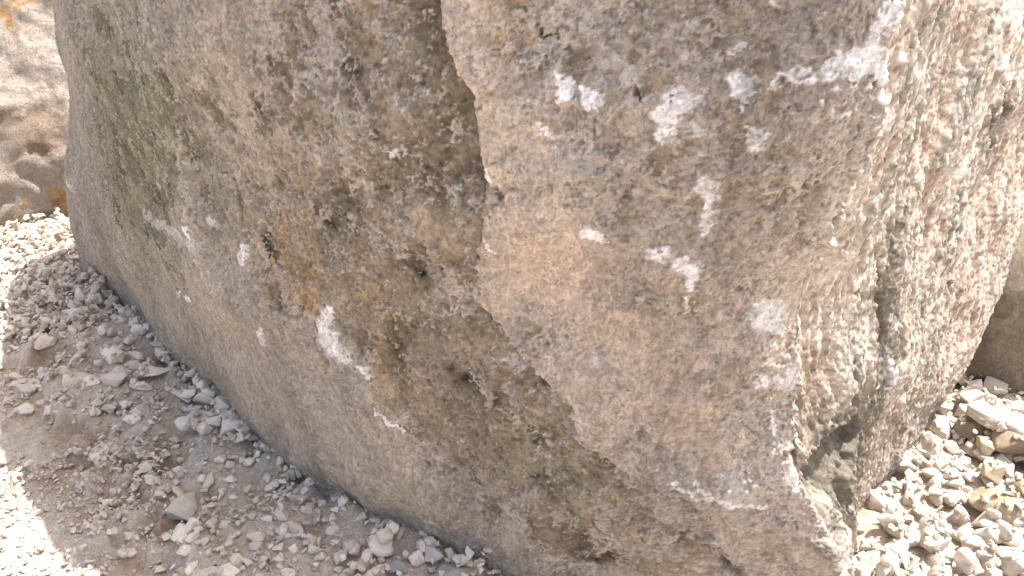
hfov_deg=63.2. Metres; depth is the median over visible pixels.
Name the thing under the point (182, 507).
rubble stone
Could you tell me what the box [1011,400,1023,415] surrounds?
crushed rock
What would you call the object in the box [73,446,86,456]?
rubble stone
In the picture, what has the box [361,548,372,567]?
rubble stone
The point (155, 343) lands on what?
rubble stone
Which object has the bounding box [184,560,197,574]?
rubble stone
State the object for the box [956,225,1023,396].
boulder
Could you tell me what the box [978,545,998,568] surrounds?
crushed rock
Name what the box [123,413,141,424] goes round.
rubble stone
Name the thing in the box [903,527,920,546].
crushed rock
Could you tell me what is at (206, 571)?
rubble stone
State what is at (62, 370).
rubble stone
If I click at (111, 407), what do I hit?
rubble stone
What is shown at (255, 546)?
rubble stone
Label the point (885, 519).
crushed rock
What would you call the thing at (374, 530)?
rubble stone
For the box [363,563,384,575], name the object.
rubble stone
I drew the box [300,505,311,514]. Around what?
rubble stone
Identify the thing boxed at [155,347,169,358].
rubble stone
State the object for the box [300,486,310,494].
rubble stone
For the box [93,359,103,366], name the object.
rubble stone
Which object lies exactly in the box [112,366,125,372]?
rubble stone
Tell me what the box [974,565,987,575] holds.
crushed rock
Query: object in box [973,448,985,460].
crushed rock
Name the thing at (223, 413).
rubble stone
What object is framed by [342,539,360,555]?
rubble stone
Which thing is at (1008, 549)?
crushed rock
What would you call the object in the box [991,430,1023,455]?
brown rock
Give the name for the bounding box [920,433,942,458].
crushed rock
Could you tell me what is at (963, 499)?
crushed rock
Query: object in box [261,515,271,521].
rubble stone
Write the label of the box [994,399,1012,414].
crushed rock
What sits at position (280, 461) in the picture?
rubble stone
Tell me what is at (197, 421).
rubble stone
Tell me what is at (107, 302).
rubble stone
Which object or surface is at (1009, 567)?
crushed rock
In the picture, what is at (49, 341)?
rubble stone
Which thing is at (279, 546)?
rubble stone
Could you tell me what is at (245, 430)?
rubble stone
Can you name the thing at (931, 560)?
crushed rock
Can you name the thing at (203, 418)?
rubble stone
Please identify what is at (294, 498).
rubble stone
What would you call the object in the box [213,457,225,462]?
rubble stone
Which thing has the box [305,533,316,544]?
rubble stone
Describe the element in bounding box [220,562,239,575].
rubble stone
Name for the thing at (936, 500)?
crushed rock
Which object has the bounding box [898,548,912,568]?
crushed rock
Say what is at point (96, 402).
rubble stone
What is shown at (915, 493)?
crushed rock
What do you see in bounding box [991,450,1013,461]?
crushed rock
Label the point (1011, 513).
layered rock
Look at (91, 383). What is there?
rubble stone
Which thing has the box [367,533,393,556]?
rubble stone
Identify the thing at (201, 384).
rubble stone
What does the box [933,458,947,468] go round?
crushed rock
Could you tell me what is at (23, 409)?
rubble stone
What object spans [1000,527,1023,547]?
crushed rock
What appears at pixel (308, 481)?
rubble stone
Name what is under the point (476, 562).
rubble stone
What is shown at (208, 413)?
rubble stone
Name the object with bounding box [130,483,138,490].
rubble stone
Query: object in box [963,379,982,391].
crushed rock
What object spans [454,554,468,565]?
rubble stone
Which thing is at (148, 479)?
rubble stone
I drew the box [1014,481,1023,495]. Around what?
crushed rock
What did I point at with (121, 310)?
rubble stone
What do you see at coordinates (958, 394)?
crushed rock
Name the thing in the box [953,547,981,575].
crushed rock
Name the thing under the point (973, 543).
crushed rock
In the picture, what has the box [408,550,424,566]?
rubble stone
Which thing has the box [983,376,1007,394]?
crushed rock
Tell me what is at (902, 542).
crushed rock
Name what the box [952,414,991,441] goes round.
brown rock
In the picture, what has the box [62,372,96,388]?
rubble stone
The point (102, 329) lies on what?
rubble stone
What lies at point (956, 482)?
crushed rock
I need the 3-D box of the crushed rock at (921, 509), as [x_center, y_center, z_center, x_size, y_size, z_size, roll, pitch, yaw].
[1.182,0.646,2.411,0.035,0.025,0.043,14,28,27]
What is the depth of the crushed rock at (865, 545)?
2.31 m
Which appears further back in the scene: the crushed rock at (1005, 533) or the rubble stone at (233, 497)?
the rubble stone at (233, 497)
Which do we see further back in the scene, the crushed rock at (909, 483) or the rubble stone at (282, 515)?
the crushed rock at (909, 483)
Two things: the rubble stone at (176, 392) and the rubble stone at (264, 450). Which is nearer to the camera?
the rubble stone at (264, 450)
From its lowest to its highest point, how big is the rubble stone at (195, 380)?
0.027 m
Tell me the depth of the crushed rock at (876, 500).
2.43 m
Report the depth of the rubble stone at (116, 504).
2.47 m
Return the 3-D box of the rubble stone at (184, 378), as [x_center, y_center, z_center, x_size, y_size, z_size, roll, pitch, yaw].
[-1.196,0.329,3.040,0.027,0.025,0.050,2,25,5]
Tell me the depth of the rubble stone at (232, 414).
2.76 m
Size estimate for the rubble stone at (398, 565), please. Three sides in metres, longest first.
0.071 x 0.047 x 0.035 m
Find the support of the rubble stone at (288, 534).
on the ground
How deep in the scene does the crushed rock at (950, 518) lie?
2.38 m
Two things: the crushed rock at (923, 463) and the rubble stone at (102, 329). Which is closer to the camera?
the crushed rock at (923, 463)
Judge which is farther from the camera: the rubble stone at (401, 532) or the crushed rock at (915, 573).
the rubble stone at (401, 532)
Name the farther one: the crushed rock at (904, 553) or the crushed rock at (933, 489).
the crushed rock at (933, 489)
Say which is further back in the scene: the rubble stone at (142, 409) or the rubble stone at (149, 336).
the rubble stone at (149, 336)
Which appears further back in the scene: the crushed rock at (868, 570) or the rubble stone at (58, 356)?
the rubble stone at (58, 356)
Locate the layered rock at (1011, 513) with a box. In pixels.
[968,487,1023,523]
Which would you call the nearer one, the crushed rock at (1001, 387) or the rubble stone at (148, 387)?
the crushed rock at (1001, 387)
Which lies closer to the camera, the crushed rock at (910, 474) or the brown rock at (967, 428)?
the crushed rock at (910, 474)
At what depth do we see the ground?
2.56 m
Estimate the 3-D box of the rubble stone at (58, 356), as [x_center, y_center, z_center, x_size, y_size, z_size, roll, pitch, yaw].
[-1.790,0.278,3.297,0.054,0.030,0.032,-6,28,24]
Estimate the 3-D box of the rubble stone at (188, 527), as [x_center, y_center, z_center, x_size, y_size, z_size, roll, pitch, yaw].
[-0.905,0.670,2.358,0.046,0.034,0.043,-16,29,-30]
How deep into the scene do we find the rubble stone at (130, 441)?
2.75 m
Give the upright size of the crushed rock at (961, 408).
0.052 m
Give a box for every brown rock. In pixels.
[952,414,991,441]
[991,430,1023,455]
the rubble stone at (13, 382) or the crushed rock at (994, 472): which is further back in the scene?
the rubble stone at (13, 382)
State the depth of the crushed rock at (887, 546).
2.27 m
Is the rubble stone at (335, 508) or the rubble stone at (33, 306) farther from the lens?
the rubble stone at (33, 306)
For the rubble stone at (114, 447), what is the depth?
2.69 m
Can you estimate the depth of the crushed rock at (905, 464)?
2.54 m
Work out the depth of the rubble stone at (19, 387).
3.22 m
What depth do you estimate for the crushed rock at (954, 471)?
2.50 m
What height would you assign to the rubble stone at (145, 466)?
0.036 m
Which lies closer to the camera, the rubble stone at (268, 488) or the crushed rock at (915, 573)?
the crushed rock at (915, 573)
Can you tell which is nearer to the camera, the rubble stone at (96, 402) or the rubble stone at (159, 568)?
the rubble stone at (159, 568)
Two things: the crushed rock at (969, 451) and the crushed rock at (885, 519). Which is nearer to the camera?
the crushed rock at (885, 519)
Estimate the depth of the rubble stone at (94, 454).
2.67 m
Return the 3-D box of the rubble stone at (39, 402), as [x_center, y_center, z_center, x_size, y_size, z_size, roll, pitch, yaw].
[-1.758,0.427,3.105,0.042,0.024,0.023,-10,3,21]
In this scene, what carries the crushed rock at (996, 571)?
on the crushed rock at (984, 568)
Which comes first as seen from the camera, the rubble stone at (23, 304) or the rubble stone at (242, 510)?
the rubble stone at (242, 510)
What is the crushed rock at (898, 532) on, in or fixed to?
on the crushed rock at (902, 542)
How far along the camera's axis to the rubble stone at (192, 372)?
3.04 m
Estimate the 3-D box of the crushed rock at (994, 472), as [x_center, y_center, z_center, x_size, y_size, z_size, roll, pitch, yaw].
[1.439,0.551,2.500,0.077,0.075,0.053,-6,22,-10]
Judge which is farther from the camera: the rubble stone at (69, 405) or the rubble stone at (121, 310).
the rubble stone at (121, 310)
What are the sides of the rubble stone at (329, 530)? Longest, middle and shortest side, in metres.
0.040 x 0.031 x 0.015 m
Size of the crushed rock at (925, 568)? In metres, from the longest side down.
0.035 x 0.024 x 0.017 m
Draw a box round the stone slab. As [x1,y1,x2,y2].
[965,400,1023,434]
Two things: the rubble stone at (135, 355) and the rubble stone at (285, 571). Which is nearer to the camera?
the rubble stone at (285, 571)
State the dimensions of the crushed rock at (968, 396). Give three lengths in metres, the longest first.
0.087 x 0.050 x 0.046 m
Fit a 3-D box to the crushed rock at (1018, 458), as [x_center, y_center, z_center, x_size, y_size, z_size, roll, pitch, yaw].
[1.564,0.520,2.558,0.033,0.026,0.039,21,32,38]
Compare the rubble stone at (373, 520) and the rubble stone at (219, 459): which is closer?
the rubble stone at (373, 520)
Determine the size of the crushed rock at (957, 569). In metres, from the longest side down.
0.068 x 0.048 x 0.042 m
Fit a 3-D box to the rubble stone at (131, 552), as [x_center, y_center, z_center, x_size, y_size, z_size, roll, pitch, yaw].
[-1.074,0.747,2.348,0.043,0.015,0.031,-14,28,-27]
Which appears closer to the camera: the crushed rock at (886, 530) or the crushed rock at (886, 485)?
the crushed rock at (886, 530)
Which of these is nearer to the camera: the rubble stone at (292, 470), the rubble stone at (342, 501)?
the rubble stone at (342, 501)
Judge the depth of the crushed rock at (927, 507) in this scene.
2.41 m
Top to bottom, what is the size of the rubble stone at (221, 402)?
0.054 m
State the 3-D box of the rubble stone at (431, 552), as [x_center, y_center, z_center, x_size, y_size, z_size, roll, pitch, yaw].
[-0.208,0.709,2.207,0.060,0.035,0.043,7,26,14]
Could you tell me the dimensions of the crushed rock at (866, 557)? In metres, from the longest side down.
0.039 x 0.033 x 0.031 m
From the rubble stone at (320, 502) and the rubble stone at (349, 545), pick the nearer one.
the rubble stone at (349, 545)
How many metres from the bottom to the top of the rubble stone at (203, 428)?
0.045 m
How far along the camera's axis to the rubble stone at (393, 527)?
2.25 m
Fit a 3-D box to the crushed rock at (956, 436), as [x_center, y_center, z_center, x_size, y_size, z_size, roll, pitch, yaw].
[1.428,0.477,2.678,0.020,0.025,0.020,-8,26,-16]
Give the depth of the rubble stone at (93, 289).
3.58 m
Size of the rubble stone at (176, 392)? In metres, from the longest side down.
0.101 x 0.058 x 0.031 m
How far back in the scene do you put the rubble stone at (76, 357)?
3.22 m
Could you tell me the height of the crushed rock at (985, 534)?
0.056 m
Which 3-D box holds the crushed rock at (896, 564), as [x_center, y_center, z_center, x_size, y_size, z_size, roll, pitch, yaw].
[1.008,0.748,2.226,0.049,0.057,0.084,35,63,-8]
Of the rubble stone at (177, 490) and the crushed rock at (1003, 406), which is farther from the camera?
the crushed rock at (1003, 406)
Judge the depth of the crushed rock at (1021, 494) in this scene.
2.44 m
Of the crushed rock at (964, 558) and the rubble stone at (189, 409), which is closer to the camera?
the crushed rock at (964, 558)
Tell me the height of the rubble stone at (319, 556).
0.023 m
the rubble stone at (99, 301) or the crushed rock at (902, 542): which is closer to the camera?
the crushed rock at (902, 542)
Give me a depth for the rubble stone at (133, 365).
3.10 m
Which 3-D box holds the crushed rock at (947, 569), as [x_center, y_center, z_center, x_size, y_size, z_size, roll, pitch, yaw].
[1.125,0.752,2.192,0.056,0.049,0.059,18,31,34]
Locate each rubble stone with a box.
[4,325,16,331]
[8,372,25,379]
[8,380,18,386]
[9,378,41,394]
[14,403,33,415]
[18,301,28,308]
[28,303,38,311]
[30,294,41,299]
[31,332,44,341]
[34,335,56,349]
[35,399,43,405]
[43,405,50,415]
[55,354,62,361]
[58,365,71,373]
[59,331,67,337]
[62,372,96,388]
[65,398,75,406]
[68,325,76,334]
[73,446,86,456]
[74,352,82,361]
[76,341,87,350]
[82,375,100,389]
[82,568,103,575]
[84,292,103,305]
[88,407,100,415]
[89,452,103,459]
[90,286,98,293]
[90,398,101,406]
[90,406,96,415]
[90,443,105,452]
[93,280,108,295]
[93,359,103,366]
[97,323,108,335]
[100,370,131,387]
[101,345,124,364]
[102,403,117,411]
[102,443,121,454]
[102,499,121,507]
[104,299,114,305]
[106,327,117,336]
[109,314,117,319]
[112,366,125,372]
[114,316,127,324]
[117,307,125,314]
[117,548,124,556]
[119,400,132,406]
[122,336,136,344]
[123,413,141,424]
[125,436,137,445]
[125,548,136,557]
[126,351,143,359]
[127,360,139,370]
[128,319,136,326]
[129,381,156,390]
[129,402,149,416]
[130,323,149,334]
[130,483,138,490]
[132,366,170,377]
[133,316,139,322]
[134,382,143,387]
[138,371,145,377]
[138,461,151,472]
[144,474,160,484]
[145,451,154,457]
[146,332,151,338]
[149,340,160,346]
[153,565,165,574]
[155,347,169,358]
[156,484,165,490]
[162,533,171,540]
[165,386,191,402]
[165,491,196,520]
[168,360,177,368]
[171,444,179,449]
[171,523,193,543]
[172,486,184,495]
[174,415,189,430]
[176,544,190,555]
[180,375,189,381]
[181,388,196,397]
[182,405,201,412]
[184,368,196,376]
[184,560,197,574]
[185,517,200,532]
[185,532,199,542]
[186,410,207,430]
[192,376,199,384]
[192,566,215,575]
[193,391,217,404]
[193,419,201,423]
[196,380,206,388]
[196,422,212,434]
[196,474,205,482]
[200,386,215,397]
[202,472,213,488]
[205,411,218,416]
[205,415,221,425]
[206,502,215,507]
[206,518,216,527]
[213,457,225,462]
[214,395,230,409]
[218,519,231,528]
[220,408,228,419]
[220,417,241,438]
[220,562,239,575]
[224,475,237,482]
[228,410,236,418]
[229,494,238,499]
[230,553,242,563]
[234,431,244,442]
[235,426,249,434]
[238,508,247,513]
[242,457,255,466]
[246,531,265,541]
[248,434,260,441]
[248,541,262,551]
[259,443,271,452]
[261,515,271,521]
[264,479,277,491]
[272,480,279,486]
[272,542,282,550]
[274,507,288,520]
[275,521,303,538]
[276,456,283,468]
[280,567,294,575]
[285,468,295,480]
[289,492,307,502]
[294,468,302,477]
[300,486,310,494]
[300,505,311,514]
[304,477,313,486]
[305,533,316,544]
[308,544,328,553]
[314,552,326,560]
[317,500,327,506]
[321,517,328,521]
[325,525,338,534]
[330,506,338,512]
[334,549,346,564]
[338,496,348,507]
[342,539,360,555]
[342,568,354,574]
[354,512,366,521]
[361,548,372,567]
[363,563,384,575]
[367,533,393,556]
[369,517,380,523]
[370,528,376,534]
[376,528,393,544]
[383,559,408,573]
[385,522,399,534]
[396,526,405,539]
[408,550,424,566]
[416,539,424,553]
[419,531,428,536]
[424,536,438,547]
[424,545,443,561]
[445,547,454,562]
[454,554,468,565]
[465,545,473,558]
[473,559,479,566]
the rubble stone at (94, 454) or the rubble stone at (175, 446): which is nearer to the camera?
the rubble stone at (94, 454)
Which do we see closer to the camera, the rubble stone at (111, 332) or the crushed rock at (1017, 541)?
the crushed rock at (1017, 541)
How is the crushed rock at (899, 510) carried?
on the crushed rock at (908, 520)
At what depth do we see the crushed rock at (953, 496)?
2.42 m
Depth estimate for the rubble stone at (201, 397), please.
2.90 m
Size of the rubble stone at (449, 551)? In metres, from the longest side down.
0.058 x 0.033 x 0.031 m
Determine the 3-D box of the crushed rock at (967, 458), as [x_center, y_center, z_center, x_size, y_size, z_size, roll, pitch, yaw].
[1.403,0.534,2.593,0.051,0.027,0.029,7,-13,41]
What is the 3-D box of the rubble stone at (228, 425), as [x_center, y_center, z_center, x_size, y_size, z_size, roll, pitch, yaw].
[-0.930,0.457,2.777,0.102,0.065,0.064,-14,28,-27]
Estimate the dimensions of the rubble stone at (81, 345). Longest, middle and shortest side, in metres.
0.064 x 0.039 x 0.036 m
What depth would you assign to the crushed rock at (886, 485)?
2.48 m
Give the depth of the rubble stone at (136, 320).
3.35 m
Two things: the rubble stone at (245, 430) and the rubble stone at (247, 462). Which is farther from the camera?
the rubble stone at (245, 430)
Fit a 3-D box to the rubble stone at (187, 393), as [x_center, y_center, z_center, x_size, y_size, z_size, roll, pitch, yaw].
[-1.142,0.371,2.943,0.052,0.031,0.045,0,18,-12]
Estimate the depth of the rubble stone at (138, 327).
3.34 m
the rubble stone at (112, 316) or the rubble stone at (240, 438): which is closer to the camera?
the rubble stone at (240, 438)
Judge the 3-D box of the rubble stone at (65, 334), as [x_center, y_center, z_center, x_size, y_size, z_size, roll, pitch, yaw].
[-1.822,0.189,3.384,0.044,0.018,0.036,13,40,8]
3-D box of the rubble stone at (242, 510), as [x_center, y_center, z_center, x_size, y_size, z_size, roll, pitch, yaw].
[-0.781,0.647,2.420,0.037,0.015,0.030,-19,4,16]
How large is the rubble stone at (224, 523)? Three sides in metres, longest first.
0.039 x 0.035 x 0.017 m
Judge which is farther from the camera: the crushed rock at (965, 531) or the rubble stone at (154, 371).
the rubble stone at (154, 371)
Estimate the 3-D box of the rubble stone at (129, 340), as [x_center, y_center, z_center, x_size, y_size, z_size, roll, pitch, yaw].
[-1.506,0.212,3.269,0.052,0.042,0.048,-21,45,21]
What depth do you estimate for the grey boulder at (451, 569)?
2.12 m
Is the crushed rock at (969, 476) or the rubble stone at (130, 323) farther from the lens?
the rubble stone at (130, 323)
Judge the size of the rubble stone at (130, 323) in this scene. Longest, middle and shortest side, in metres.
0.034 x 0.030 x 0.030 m
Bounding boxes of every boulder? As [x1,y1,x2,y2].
[0,0,69,227]
[53,0,1023,575]
[433,563,482,575]
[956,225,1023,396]
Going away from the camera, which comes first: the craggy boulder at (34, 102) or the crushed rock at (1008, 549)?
the crushed rock at (1008, 549)
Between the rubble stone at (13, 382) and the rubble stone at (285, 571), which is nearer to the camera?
the rubble stone at (285, 571)
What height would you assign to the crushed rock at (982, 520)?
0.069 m
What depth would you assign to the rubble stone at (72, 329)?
3.38 m
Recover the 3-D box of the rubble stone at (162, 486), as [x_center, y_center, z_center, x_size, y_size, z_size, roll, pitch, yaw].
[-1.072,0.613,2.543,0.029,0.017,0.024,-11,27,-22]
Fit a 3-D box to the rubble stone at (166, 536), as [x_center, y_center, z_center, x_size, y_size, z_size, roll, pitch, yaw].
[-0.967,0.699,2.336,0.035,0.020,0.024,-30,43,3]
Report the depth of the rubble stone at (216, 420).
2.77 m
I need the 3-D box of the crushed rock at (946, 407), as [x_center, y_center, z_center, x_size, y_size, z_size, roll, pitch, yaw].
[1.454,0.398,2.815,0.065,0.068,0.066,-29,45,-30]
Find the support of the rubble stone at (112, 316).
on the ground
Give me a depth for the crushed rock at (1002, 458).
2.54 m
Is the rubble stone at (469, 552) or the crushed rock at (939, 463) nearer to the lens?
the rubble stone at (469, 552)
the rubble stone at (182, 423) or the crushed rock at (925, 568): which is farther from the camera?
the rubble stone at (182, 423)
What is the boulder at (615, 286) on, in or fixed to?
on the ground
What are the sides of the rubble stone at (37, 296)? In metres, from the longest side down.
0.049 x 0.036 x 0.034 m
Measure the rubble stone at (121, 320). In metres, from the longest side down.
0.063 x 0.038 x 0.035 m
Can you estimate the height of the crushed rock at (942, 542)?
0.056 m
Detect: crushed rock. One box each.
[852,554,875,575]
[859,536,874,549]
[861,553,873,566]
[865,489,888,511]
[874,543,882,550]
[876,561,890,575]
[877,512,904,526]
[880,553,900,575]
[881,481,896,496]
[882,524,898,537]
[884,542,899,556]
[887,525,903,537]
[889,537,908,549]
[895,505,904,515]
[896,454,918,474]
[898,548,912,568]
[902,513,912,523]
[903,477,914,490]
[903,486,921,506]
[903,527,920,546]
[904,469,917,481]
[907,565,920,575]
[912,502,936,519]
[913,504,926,516]
[917,519,941,546]
[918,456,932,468]
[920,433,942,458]
[920,528,951,553]
[921,468,936,478]
[921,561,929,573]
[925,417,937,432]
[925,554,941,568]
[926,474,945,486]
[926,565,951,575]
[928,483,942,495]
[928,495,943,505]
[931,416,952,439]
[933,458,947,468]
[936,401,953,414]
[942,490,959,506]
[943,467,963,477]
[944,440,959,454]
[944,476,964,489]
[946,514,969,525]
[948,556,963,573]
[951,526,973,541]
[952,390,965,403]
[952,433,959,439]
[953,455,970,463]
[953,457,970,468]
[953,504,968,519]
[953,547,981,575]
[954,403,967,415]
[958,374,968,386]
[958,490,971,507]
[959,389,983,402]
[960,535,982,551]
[962,472,974,481]
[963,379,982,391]
[964,444,979,459]
[970,510,996,527]
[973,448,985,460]
[973,527,1002,544]
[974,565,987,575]
[975,436,994,456]
[976,548,995,558]
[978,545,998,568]
[980,456,1006,484]
[981,475,1008,490]
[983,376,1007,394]
[983,394,997,405]
[983,567,1001,575]
[985,508,1001,519]
[990,452,1014,478]
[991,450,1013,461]
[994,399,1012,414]
[995,519,1012,540]
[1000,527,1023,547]
[1001,552,1023,575]
[1003,546,1023,561]
[1010,488,1023,499]
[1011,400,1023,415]
[1013,455,1023,461]
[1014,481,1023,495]
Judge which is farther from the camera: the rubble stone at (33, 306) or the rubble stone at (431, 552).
the rubble stone at (33, 306)
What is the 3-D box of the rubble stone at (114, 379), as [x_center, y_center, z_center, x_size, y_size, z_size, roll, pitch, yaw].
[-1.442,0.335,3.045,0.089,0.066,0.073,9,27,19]
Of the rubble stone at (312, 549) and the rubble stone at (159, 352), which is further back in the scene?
the rubble stone at (159, 352)
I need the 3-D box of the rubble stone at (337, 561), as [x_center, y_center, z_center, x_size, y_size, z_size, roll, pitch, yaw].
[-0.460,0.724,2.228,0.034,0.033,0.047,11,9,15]
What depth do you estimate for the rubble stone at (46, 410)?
3.02 m
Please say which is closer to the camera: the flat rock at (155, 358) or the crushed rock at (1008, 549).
the crushed rock at (1008, 549)
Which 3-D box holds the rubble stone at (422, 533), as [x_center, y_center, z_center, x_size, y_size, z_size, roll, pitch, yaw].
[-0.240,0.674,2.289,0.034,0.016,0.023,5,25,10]
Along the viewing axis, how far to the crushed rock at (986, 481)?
2.50 m
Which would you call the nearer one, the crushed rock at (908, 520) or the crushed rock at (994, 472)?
the crushed rock at (908, 520)
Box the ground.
[0,227,1023,575]
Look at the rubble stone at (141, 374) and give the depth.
3.05 m
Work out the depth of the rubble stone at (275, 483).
2.51 m
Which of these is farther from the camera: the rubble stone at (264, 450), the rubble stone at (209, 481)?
the rubble stone at (264, 450)
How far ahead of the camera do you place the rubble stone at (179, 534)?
2.33 m
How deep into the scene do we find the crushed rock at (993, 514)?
2.32 m
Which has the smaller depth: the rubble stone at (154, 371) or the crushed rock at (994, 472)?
the crushed rock at (994, 472)
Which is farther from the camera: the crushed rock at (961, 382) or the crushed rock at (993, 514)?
the crushed rock at (961, 382)
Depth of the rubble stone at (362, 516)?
2.33 m
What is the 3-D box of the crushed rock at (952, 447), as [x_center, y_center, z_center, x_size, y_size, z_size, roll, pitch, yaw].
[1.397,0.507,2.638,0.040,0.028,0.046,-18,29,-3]
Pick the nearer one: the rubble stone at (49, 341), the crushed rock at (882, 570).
the crushed rock at (882, 570)
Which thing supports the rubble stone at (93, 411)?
on the ground
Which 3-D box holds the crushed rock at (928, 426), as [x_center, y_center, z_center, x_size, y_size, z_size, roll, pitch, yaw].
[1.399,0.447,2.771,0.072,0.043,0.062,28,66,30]
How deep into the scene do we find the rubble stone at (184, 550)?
2.29 m
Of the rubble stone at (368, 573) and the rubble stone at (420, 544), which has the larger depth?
the rubble stone at (420, 544)
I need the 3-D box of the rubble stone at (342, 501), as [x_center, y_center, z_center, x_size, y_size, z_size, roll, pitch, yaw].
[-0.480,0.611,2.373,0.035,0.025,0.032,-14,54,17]
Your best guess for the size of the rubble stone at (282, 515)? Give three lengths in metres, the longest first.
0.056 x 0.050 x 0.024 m
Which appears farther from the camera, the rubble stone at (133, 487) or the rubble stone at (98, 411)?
the rubble stone at (98, 411)
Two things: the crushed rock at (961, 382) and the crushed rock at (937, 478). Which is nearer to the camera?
the crushed rock at (937, 478)
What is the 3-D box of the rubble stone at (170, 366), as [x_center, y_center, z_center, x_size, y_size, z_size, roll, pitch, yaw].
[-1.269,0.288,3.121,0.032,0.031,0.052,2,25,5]
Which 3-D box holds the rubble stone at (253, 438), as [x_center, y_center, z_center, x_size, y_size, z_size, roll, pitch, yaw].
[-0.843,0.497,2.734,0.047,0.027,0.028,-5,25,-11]
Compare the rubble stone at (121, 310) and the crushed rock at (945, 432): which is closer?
the crushed rock at (945, 432)
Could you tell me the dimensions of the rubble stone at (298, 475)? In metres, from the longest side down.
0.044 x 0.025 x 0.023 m
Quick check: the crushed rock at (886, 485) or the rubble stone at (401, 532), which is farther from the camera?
the crushed rock at (886, 485)
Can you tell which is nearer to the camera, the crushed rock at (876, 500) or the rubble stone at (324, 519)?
the rubble stone at (324, 519)
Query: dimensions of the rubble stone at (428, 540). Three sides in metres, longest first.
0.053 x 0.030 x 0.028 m
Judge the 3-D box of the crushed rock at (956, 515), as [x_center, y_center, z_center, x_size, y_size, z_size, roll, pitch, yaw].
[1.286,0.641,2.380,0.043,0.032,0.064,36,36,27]
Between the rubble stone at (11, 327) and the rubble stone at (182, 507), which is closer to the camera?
the rubble stone at (182, 507)
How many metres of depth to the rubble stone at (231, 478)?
2.52 m
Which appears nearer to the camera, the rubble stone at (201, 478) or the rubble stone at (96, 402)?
the rubble stone at (201, 478)
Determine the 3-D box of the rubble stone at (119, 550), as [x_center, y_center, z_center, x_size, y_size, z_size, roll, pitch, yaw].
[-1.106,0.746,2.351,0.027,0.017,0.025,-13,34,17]
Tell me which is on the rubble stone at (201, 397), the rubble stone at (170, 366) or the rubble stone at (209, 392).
the rubble stone at (209, 392)
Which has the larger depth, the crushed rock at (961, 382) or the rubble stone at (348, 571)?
the crushed rock at (961, 382)
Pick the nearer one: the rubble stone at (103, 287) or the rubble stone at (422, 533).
the rubble stone at (422, 533)
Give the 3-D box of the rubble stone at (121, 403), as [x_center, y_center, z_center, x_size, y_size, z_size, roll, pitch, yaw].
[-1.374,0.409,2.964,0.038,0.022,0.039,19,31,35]
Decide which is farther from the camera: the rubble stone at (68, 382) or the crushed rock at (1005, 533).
the rubble stone at (68, 382)
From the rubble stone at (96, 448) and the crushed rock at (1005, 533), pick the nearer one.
the crushed rock at (1005, 533)
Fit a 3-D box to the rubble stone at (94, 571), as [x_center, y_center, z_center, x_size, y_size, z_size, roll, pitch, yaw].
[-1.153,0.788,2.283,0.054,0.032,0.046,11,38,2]
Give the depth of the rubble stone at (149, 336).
3.28 m
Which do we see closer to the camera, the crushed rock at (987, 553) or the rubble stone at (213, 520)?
the crushed rock at (987, 553)
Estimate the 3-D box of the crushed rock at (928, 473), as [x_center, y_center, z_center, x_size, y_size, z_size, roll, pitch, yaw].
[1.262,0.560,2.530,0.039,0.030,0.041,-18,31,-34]
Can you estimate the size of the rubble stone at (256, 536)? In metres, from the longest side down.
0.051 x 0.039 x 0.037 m
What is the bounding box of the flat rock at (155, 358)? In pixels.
[152,351,174,363]
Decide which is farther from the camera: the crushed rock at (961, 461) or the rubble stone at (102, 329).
the rubble stone at (102, 329)
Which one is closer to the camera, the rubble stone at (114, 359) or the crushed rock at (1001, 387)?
the crushed rock at (1001, 387)
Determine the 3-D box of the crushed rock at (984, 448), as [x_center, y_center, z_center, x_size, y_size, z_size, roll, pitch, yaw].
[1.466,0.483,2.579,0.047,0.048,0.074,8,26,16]
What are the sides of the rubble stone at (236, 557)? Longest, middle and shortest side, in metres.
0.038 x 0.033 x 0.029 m
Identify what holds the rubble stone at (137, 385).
on the rubble stone at (148, 387)
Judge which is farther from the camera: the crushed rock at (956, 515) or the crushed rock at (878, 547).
the crushed rock at (956, 515)
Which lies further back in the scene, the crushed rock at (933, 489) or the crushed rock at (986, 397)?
the crushed rock at (986, 397)
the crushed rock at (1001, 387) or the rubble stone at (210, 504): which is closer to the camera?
the rubble stone at (210, 504)
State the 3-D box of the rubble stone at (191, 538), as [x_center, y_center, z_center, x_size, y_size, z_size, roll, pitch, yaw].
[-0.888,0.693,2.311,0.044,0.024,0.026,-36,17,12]
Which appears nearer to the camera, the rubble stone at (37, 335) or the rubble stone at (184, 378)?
the rubble stone at (184, 378)
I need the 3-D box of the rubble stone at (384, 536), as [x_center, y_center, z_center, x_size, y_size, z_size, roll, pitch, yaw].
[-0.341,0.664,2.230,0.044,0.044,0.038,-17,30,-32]
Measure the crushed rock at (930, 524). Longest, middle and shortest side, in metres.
0.087 x 0.079 x 0.062 m
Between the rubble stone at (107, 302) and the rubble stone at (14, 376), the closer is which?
the rubble stone at (14, 376)
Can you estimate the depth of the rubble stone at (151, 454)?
2.70 m
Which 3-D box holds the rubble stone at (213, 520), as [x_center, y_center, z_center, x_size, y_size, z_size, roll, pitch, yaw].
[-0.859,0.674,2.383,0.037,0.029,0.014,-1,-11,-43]

